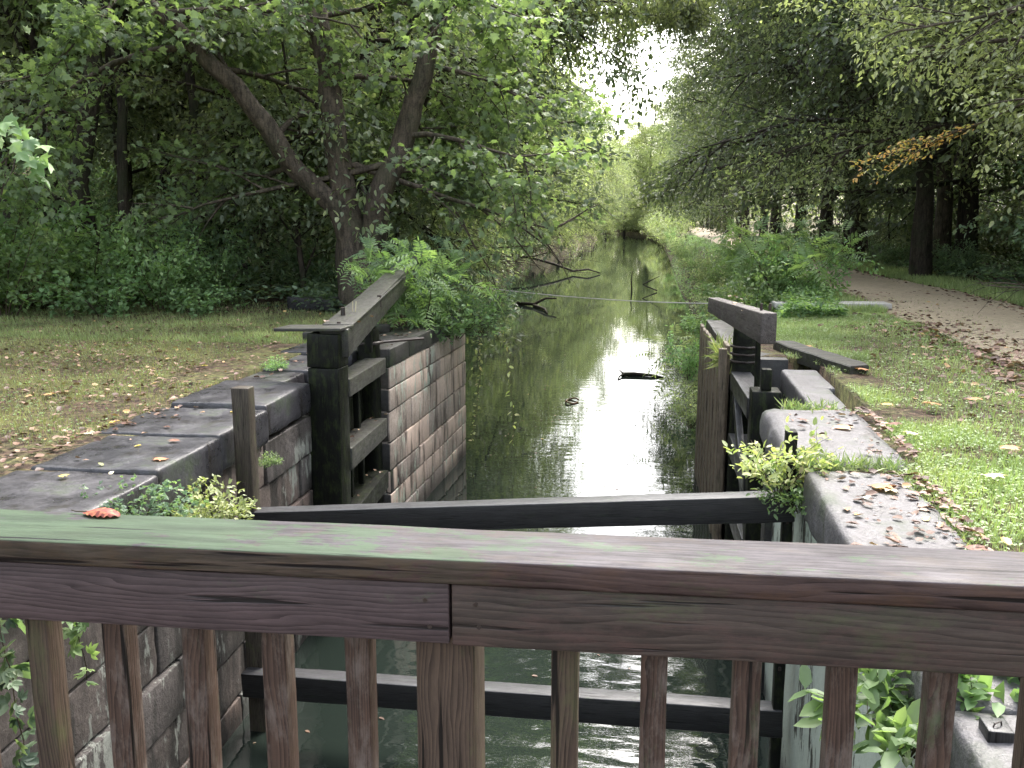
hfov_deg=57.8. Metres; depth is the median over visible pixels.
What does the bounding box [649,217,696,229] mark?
shrub
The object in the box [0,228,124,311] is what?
shrub
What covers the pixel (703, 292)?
shrub
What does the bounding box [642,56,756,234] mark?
woodland tree
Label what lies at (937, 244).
shrub
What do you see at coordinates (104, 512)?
fallen leaf
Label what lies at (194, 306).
shrub
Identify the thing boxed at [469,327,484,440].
hanging vine
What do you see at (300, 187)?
young tree
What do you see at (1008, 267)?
shrub
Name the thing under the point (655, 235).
shrub
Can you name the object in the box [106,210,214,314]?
shrub
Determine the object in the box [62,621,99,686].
wall creeper
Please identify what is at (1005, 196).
shrub
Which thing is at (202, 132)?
woodland tree
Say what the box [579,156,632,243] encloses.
woodland tree
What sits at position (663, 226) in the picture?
shrub
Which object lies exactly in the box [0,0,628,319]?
maple tree
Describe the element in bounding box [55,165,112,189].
shrub
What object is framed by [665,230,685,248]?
shrub
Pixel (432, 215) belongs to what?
woodland tree
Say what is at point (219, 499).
weed clump
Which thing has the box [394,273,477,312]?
shrub
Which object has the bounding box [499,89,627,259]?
woodland tree
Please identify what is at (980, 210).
shrub
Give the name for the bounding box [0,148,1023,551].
ground
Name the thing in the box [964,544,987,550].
fallen leaf
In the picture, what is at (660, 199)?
young tree
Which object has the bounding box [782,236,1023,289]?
ivy cover
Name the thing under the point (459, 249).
shrub
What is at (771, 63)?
woodland tree
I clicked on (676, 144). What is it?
woodland tree
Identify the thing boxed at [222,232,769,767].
water
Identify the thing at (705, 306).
shrub
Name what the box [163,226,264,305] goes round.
shrub
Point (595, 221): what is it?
woodland tree
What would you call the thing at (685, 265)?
shrub
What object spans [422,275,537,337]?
bush
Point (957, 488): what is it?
clover
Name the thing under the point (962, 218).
woodland tree
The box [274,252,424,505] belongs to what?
lock gate
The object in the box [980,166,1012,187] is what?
woodland tree
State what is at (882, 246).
shrub
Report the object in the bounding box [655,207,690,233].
shrub
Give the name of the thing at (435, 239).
sumac bush
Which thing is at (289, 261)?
shrub
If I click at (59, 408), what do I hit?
leaf litter
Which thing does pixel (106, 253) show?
shrub
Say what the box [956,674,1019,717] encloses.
broad leaved plant
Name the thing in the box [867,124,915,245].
young tree
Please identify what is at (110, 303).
shrub
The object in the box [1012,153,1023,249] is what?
young tree
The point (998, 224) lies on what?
young tree
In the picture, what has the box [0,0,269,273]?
woodland tree
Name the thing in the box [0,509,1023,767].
footbridge
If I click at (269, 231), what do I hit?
shrub
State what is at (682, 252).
shrub
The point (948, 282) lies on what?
grass
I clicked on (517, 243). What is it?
shrub
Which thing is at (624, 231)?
woodland tree
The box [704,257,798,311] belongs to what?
shrub
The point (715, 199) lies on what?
woodland tree
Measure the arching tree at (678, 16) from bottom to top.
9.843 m
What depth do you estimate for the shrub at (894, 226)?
45.12 m
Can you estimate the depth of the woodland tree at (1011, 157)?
36.71 m
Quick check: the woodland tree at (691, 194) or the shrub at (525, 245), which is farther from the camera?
the woodland tree at (691, 194)
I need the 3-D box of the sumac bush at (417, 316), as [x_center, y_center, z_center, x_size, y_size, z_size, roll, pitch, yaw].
[-1.434,-1.552,15.161,2.872,2.103,2.577,-2,10,-10]
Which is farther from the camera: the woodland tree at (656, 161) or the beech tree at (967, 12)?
the woodland tree at (656, 161)
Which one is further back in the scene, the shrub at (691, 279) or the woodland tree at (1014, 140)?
the woodland tree at (1014, 140)
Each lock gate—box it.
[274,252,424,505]
[708,297,784,540]
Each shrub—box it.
[0,108,108,299]
[0,176,106,317]
[0,210,184,311]
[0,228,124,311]
[10,199,182,299]
[17,169,156,235]
[21,262,168,318]
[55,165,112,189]
[89,166,178,207]
[90,150,138,195]
[97,175,161,224]
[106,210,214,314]
[106,249,250,303]
[130,177,264,300]
[147,185,219,247]
[159,278,246,318]
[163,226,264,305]
[205,208,325,275]
[244,234,336,297]
[252,204,334,277]
[278,229,334,280]
[294,233,337,295]
[308,210,413,275]
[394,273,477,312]
[399,230,463,309]
[414,224,488,290]
[444,251,478,297]
[463,219,502,273]
[466,243,503,284]
[477,235,521,270]
[489,226,534,262]
[512,227,546,258]
[518,220,550,253]
[616,203,638,230]
[616,218,637,231]
[625,213,640,231]
[628,203,644,230]
[635,213,653,230]
[638,205,654,224]
[639,226,655,239]
[640,215,662,226]
[645,216,662,233]
[648,227,679,241]
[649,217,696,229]
[650,208,684,226]
[650,218,697,240]
[651,210,693,245]
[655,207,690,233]
[655,229,698,247]
[664,226,678,239]
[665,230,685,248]
[666,243,693,259]
[671,238,696,262]
[673,256,702,268]
[679,254,711,272]
[682,281,744,305]
[683,268,718,284]
[684,264,729,287]
[685,280,737,301]
[686,283,763,319]
[693,248,719,275]
[700,257,738,293]
[700,291,757,323]
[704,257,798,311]
[716,271,752,303]
[810,235,840,252]
[848,246,883,262]
[868,238,905,260]
[871,211,954,248]
[871,243,909,267]
[892,220,954,249]
[892,240,910,261]
[909,190,1019,251]
[932,239,989,278]
[933,239,958,272]
[951,228,1023,266]
[952,187,1001,250]
[952,193,1023,258]
[982,261,1023,281]
[1010,244,1023,279]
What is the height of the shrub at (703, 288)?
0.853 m
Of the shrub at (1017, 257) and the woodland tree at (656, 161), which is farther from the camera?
the woodland tree at (656, 161)
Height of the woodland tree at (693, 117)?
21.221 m
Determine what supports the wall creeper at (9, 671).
attached to the lock wall at (423, 405)
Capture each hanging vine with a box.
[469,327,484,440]
[472,312,518,445]
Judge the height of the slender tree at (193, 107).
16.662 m
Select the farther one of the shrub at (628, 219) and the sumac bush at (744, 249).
the shrub at (628, 219)
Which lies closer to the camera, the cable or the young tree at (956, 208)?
the cable
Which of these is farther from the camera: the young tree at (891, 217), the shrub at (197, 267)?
the young tree at (891, 217)
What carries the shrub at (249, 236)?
on the ground at (846, 396)
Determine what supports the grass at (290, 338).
on the ground at (846, 396)
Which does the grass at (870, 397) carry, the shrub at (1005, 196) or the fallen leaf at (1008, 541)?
the fallen leaf at (1008, 541)
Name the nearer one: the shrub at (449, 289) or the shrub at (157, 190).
the shrub at (449, 289)
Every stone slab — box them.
[287,295,338,310]
[302,323,389,340]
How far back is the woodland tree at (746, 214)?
79.50 m
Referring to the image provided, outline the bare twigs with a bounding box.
[464,229,565,289]
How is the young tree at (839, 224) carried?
on the ground at (846, 396)
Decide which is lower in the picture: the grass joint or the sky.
the grass joint
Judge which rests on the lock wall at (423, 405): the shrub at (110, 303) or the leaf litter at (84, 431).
the leaf litter at (84, 431)
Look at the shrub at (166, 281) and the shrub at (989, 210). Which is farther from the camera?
the shrub at (989, 210)
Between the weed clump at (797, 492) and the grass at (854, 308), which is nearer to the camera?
the weed clump at (797, 492)
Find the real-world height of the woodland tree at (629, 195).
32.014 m
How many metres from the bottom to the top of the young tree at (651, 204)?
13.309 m
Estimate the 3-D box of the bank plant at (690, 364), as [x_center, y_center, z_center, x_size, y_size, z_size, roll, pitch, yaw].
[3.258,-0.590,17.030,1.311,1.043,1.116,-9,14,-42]
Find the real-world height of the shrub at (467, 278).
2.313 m
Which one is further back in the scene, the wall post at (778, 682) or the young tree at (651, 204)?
the young tree at (651, 204)
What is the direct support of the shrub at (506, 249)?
on the ground at (846, 396)
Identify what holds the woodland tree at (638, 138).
on the ground at (846, 396)
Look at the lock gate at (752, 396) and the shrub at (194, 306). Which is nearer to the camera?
the lock gate at (752, 396)
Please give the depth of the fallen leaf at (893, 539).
5.02 m
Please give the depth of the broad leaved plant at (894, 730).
3.62 m
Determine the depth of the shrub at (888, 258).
33.88 m
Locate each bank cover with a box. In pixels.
[292,231,533,313]
[672,232,849,322]
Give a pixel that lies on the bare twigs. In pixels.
(508, 261)
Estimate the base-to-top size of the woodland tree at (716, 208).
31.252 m
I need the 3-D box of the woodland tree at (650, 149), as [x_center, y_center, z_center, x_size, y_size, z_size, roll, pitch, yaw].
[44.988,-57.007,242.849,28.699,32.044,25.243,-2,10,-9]
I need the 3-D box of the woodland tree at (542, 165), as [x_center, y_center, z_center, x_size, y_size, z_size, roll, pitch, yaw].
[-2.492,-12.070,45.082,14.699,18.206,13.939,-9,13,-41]
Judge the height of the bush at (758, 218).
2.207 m
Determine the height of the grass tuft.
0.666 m
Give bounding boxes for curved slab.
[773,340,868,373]
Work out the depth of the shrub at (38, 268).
16.89 m
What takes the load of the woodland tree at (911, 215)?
on the ground at (846, 396)
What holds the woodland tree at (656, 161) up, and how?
on the ground at (846, 396)
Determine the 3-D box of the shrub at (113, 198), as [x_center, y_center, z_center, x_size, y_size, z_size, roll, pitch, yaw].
[-15.483,-6.540,33.990,4.110,2.690,5.438,10,14,43]
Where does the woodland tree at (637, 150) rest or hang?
on the ground at (846, 396)
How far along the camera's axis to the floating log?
26.44 m
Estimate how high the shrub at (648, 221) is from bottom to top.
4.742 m
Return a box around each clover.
[0,307,330,442]
[776,298,1023,550]
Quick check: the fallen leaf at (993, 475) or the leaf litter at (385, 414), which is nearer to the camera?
the fallen leaf at (993, 475)
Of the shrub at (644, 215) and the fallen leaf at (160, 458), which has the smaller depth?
the fallen leaf at (160, 458)
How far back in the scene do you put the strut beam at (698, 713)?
7.41 m
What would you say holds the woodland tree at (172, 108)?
on the ground at (846, 396)
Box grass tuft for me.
[702,330,733,376]
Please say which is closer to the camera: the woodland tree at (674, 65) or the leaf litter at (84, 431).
the leaf litter at (84, 431)
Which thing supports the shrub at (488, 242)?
on the ground at (846, 396)
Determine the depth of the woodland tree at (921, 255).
27.61 m
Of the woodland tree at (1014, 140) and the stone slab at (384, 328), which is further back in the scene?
the woodland tree at (1014, 140)
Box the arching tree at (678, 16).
[377,0,773,311]
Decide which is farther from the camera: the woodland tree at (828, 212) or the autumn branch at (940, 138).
the woodland tree at (828, 212)
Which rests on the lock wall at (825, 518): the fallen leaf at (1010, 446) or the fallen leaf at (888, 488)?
the fallen leaf at (888, 488)
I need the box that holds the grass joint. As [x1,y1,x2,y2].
[774,395,907,477]
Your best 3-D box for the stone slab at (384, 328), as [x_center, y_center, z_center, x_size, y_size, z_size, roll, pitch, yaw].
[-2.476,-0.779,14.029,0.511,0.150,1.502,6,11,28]
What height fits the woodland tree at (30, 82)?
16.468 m
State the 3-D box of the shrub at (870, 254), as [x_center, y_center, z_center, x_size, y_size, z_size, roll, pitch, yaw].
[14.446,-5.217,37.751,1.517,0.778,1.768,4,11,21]
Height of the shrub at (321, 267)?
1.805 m
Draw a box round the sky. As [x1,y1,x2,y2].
[554,6,1013,218]
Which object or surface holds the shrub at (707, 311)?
on the ground at (846, 396)
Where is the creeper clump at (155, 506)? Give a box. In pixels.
[80,474,210,517]
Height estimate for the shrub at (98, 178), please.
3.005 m
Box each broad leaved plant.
[788,665,1004,767]
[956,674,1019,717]
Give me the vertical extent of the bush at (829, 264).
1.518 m
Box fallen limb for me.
[508,252,599,272]
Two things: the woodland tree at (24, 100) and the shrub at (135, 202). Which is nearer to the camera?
the woodland tree at (24, 100)
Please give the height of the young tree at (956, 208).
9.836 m
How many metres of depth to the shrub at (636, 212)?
247.28 m
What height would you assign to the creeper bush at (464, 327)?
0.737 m
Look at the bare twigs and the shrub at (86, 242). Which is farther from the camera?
the bare twigs
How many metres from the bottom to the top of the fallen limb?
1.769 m
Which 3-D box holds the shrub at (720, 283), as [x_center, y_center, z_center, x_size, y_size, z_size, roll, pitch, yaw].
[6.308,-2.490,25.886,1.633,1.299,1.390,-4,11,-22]
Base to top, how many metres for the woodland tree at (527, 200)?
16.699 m
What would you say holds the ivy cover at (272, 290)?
on the ground at (846, 396)
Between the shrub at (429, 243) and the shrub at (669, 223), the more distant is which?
the shrub at (669, 223)
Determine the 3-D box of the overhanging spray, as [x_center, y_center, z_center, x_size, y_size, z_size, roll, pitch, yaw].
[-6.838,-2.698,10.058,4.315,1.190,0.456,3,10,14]
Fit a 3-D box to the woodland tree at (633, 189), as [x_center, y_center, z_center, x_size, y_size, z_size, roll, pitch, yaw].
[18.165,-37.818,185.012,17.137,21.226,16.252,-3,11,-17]
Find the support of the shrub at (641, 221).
on the ground at (846, 396)
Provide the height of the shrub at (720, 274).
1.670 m
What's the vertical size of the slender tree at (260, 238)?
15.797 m
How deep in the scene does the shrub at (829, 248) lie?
45.09 m
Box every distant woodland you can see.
[638,160,996,223]
[833,141,1018,227]
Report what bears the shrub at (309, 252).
on the ground at (846, 396)
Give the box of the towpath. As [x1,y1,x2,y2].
[683,226,1023,363]
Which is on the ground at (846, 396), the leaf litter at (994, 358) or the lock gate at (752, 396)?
the leaf litter at (994, 358)
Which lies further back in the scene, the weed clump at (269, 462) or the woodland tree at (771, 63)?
the woodland tree at (771, 63)
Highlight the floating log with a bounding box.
[617,369,662,379]
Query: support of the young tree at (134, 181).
on the ground at (846, 396)
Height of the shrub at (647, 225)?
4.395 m
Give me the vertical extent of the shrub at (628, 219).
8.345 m
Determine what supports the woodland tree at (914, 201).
on the ground at (846, 396)
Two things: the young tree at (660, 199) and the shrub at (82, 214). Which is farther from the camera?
the young tree at (660, 199)
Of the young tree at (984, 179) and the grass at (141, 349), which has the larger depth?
the young tree at (984, 179)
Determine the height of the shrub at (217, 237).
2.679 m
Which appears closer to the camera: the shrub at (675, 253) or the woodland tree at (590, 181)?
the shrub at (675, 253)
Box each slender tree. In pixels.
[0,0,166,246]
[0,0,177,254]
[1,1,113,231]
[13,0,183,294]
[56,0,348,294]
[79,1,206,257]
[127,0,219,268]
[194,0,370,284]
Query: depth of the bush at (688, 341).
21.57 m
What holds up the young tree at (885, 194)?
on the ground at (846, 396)
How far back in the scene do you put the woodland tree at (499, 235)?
37.22 m
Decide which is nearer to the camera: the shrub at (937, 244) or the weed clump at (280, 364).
the weed clump at (280, 364)
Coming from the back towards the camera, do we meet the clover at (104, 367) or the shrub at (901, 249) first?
the shrub at (901, 249)
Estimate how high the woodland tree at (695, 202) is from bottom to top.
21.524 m
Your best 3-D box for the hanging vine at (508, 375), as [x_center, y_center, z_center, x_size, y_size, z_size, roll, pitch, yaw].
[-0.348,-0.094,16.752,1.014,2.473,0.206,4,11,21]
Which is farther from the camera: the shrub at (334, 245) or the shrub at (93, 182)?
the shrub at (93, 182)
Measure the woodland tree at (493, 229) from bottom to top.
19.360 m
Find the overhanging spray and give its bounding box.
[0,112,54,188]
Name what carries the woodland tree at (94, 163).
on the ground at (846, 396)
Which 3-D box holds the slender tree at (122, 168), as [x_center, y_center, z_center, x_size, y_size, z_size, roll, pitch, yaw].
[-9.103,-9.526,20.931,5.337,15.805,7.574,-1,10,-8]
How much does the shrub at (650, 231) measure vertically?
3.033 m
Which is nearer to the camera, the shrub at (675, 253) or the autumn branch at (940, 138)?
the autumn branch at (940, 138)
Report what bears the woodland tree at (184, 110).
on the ground at (846, 396)
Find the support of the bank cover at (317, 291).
on the ground at (846, 396)
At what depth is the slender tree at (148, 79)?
20.12 m
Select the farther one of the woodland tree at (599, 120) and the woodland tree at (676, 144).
the woodland tree at (599, 120)
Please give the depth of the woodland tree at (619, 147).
144.93 m
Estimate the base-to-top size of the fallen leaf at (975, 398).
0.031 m
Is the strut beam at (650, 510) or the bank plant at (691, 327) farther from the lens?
the bank plant at (691, 327)
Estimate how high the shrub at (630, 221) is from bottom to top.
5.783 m
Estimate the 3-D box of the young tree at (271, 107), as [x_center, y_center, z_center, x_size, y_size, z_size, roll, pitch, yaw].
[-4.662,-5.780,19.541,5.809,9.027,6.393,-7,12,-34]
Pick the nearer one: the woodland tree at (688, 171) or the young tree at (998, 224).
the young tree at (998, 224)
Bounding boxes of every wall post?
[231,386,265,731]
[768,429,797,767]
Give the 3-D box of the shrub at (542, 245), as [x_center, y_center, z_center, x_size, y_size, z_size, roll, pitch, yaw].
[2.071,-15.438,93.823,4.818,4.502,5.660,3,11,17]
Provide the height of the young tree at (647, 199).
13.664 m
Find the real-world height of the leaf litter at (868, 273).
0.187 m
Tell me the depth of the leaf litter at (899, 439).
5.88 m
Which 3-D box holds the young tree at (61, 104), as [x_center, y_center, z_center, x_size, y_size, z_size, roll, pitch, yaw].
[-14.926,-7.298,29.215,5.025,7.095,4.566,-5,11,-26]
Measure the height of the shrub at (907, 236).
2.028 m
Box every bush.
[335,223,508,345]
[346,223,486,316]
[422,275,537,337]
[422,295,505,343]
[630,322,698,413]
[665,412,695,432]
[699,203,878,307]
[721,204,821,285]
[740,235,886,295]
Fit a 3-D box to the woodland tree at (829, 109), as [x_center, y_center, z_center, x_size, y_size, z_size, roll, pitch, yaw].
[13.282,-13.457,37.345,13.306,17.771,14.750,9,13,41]
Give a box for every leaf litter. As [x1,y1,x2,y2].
[0,304,335,465]
[0,314,451,470]
[324,295,742,495]
[771,252,1018,314]
[786,289,1023,456]
[789,404,993,550]
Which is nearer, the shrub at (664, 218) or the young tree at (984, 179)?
the young tree at (984, 179)
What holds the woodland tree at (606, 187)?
on the ground at (846, 396)
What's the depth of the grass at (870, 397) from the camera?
8.23 m
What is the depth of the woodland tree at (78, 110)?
35.99 m
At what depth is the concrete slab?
18.39 m
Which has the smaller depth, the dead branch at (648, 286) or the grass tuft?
the grass tuft
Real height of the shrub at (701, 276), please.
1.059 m
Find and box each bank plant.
[660,323,701,380]
[660,375,697,428]
[678,308,719,336]
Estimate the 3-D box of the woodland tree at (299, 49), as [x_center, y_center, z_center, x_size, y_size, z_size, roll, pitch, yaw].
[-9.677,-13.379,32.984,14.354,18.222,16.320,-1,10,-3]
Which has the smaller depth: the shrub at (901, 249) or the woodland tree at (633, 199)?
the shrub at (901, 249)
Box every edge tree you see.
[700,0,1023,271]
[765,0,1023,232]
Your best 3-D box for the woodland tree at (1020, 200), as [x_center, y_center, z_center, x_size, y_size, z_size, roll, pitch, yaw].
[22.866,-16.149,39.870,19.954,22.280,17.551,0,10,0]
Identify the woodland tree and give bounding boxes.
[0,0,223,226]
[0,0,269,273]
[0,0,437,258]
[0,1,77,166]
[0,1,168,273]
[4,62,208,227]
[33,0,387,275]
[48,6,402,245]
[63,8,277,252]
[69,14,409,232]
[141,0,381,265]
[168,0,678,369]
[202,0,612,322]
[277,0,596,312]
[283,3,512,240]
[385,35,589,290]
[396,14,601,286]
[473,117,567,271]
[486,66,601,263]
[489,95,606,259]
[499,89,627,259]
[506,102,625,254]
[556,139,619,250]
[561,126,630,245]
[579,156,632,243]
[581,95,619,144]
[593,161,640,238]
[598,140,638,232]
[601,146,639,238]
[606,112,665,208]
[613,94,676,221]
[613,142,670,233]
[617,0,901,252]
[627,0,908,252]
[631,0,1016,277]
[631,116,721,223]
[634,0,1020,262]
[636,9,837,240]
[638,98,703,225]
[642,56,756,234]
[644,0,964,260]
[649,9,906,245]
[651,65,792,236]
[655,29,810,239]
[656,102,756,230]
[660,121,735,228]
[665,146,732,227]
[666,100,775,232]
[666,117,760,223]
[689,114,786,225]
[711,0,1012,272]
[787,0,1023,267]
[811,53,985,239]
[815,90,1000,216]
[817,34,1023,209]
[827,15,1015,218]
[831,0,1023,264]
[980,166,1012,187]
[989,105,1023,182]
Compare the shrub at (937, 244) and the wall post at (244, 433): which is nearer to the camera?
the wall post at (244, 433)
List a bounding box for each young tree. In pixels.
[0,53,116,233]
[52,92,112,191]
[93,100,214,224]
[98,102,220,243]
[131,0,447,295]
[247,78,329,232]
[557,193,575,239]
[633,180,658,217]
[644,183,660,217]
[651,176,682,217]
[820,185,844,236]
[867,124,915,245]
[869,113,981,227]
[869,138,936,222]
[885,77,1023,246]
[947,207,1023,249]
[953,158,1000,212]
[965,150,1023,258]
[979,138,1017,211]
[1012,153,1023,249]
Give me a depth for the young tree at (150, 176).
30.17 m
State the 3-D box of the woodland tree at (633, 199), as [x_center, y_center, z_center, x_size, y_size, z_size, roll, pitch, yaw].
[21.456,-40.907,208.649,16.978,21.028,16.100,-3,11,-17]
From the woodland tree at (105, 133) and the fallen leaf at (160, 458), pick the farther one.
the woodland tree at (105, 133)
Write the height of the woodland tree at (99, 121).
17.426 m
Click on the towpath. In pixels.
(1011, 319)
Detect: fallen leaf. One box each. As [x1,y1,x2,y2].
[71,507,119,517]
[154,457,167,460]
[833,425,853,429]
[871,483,897,489]
[876,486,897,492]
[883,536,901,543]
[922,516,929,520]
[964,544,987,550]
[967,397,982,400]
[983,473,1008,477]
[1000,445,1019,449]
[1000,537,1012,544]
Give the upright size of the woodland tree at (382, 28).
14.975 m
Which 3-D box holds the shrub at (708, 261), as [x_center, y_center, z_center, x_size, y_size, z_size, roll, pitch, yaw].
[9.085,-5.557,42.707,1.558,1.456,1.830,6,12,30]
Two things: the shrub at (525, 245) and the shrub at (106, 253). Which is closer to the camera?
the shrub at (106, 253)
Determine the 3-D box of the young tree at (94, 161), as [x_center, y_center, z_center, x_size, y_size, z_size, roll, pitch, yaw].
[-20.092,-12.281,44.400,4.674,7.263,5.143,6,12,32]
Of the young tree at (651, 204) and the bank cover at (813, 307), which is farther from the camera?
the young tree at (651, 204)
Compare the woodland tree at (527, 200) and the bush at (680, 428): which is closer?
the bush at (680, 428)
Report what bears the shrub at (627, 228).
on the ground at (846, 396)
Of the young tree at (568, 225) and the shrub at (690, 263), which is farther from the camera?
the young tree at (568, 225)
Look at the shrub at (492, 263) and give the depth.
47.86 m
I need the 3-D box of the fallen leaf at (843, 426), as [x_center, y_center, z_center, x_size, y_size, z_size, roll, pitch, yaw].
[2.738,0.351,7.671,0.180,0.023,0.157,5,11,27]
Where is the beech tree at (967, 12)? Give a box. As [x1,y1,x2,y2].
[759,0,1023,311]
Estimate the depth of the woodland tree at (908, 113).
21.64 m
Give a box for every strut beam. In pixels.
[241,490,794,529]
[241,667,782,737]
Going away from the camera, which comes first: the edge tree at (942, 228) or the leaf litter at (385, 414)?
the leaf litter at (385, 414)
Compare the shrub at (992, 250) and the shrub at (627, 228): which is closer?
the shrub at (992, 250)
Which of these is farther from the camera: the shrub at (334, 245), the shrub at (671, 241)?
the shrub at (671, 241)
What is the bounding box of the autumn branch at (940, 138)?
[846,102,1023,184]
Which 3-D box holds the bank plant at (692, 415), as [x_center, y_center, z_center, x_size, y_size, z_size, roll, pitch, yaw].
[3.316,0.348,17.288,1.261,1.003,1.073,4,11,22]
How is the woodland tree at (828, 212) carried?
on the ground at (846, 396)
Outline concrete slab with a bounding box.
[770,301,891,308]
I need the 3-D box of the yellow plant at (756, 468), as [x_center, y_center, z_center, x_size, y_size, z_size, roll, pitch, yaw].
[1.956,0.491,6.607,0.912,0.667,0.693,2,10,9]
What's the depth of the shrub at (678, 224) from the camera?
121.61 m
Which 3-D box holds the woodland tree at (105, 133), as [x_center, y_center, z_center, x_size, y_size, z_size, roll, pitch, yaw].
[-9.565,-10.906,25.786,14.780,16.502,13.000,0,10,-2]
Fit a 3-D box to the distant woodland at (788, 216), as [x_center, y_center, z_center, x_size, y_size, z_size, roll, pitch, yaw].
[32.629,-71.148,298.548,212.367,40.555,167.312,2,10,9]
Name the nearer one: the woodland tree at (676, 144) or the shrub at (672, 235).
the woodland tree at (676, 144)
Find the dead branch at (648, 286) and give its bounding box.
[643,276,658,290]
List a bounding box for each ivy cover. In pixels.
[0,140,497,308]
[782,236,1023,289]
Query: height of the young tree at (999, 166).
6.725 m
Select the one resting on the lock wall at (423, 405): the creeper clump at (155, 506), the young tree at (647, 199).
the creeper clump at (155, 506)
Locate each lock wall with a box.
[0,313,465,767]
[694,320,1020,767]
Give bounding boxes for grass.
[0,299,393,343]
[0,307,334,446]
[717,256,891,314]
[776,245,1023,306]
[776,295,1023,551]
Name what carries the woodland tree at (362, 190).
on the ground at (846, 396)
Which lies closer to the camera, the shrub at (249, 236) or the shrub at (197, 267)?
the shrub at (197, 267)
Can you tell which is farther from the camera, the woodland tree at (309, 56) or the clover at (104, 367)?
the woodland tree at (309, 56)
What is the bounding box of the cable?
[447,282,707,303]
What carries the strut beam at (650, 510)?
attached to the lock wall at (825, 518)
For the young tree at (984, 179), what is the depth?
53.75 m
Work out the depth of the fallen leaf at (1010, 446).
6.94 m
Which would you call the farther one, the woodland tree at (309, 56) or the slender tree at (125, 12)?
the woodland tree at (309, 56)
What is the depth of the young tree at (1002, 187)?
29.74 m
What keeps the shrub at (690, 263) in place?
on the ground at (846, 396)
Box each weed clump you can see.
[160,474,260,519]
[258,450,284,467]
[260,354,288,370]
[745,458,839,519]
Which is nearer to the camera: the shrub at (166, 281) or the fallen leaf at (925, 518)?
the fallen leaf at (925, 518)
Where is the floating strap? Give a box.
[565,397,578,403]
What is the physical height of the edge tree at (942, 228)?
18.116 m
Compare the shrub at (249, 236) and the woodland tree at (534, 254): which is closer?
the shrub at (249, 236)
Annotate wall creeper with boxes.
[0,618,38,767]
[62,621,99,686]
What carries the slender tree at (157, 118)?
on the ground at (846, 396)
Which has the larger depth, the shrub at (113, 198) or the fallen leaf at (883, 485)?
the shrub at (113, 198)
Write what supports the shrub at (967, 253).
on the ground at (846, 396)
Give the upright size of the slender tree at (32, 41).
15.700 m
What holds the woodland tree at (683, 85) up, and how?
on the ground at (846, 396)
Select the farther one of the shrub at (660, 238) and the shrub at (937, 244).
the shrub at (660, 238)
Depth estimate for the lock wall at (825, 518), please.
6.71 m
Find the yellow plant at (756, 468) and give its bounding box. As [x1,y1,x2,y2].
[722,408,851,495]
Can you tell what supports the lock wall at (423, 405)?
on the ground at (846, 396)
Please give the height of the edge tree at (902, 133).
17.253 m
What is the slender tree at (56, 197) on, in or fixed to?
on the ground at (846, 396)
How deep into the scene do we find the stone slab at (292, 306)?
18.31 m
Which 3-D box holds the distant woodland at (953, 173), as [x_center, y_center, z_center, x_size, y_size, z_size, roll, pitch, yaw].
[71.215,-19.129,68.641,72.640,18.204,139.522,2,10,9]
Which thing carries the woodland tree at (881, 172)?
on the ground at (846, 396)
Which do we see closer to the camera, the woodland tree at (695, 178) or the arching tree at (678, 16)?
the arching tree at (678, 16)

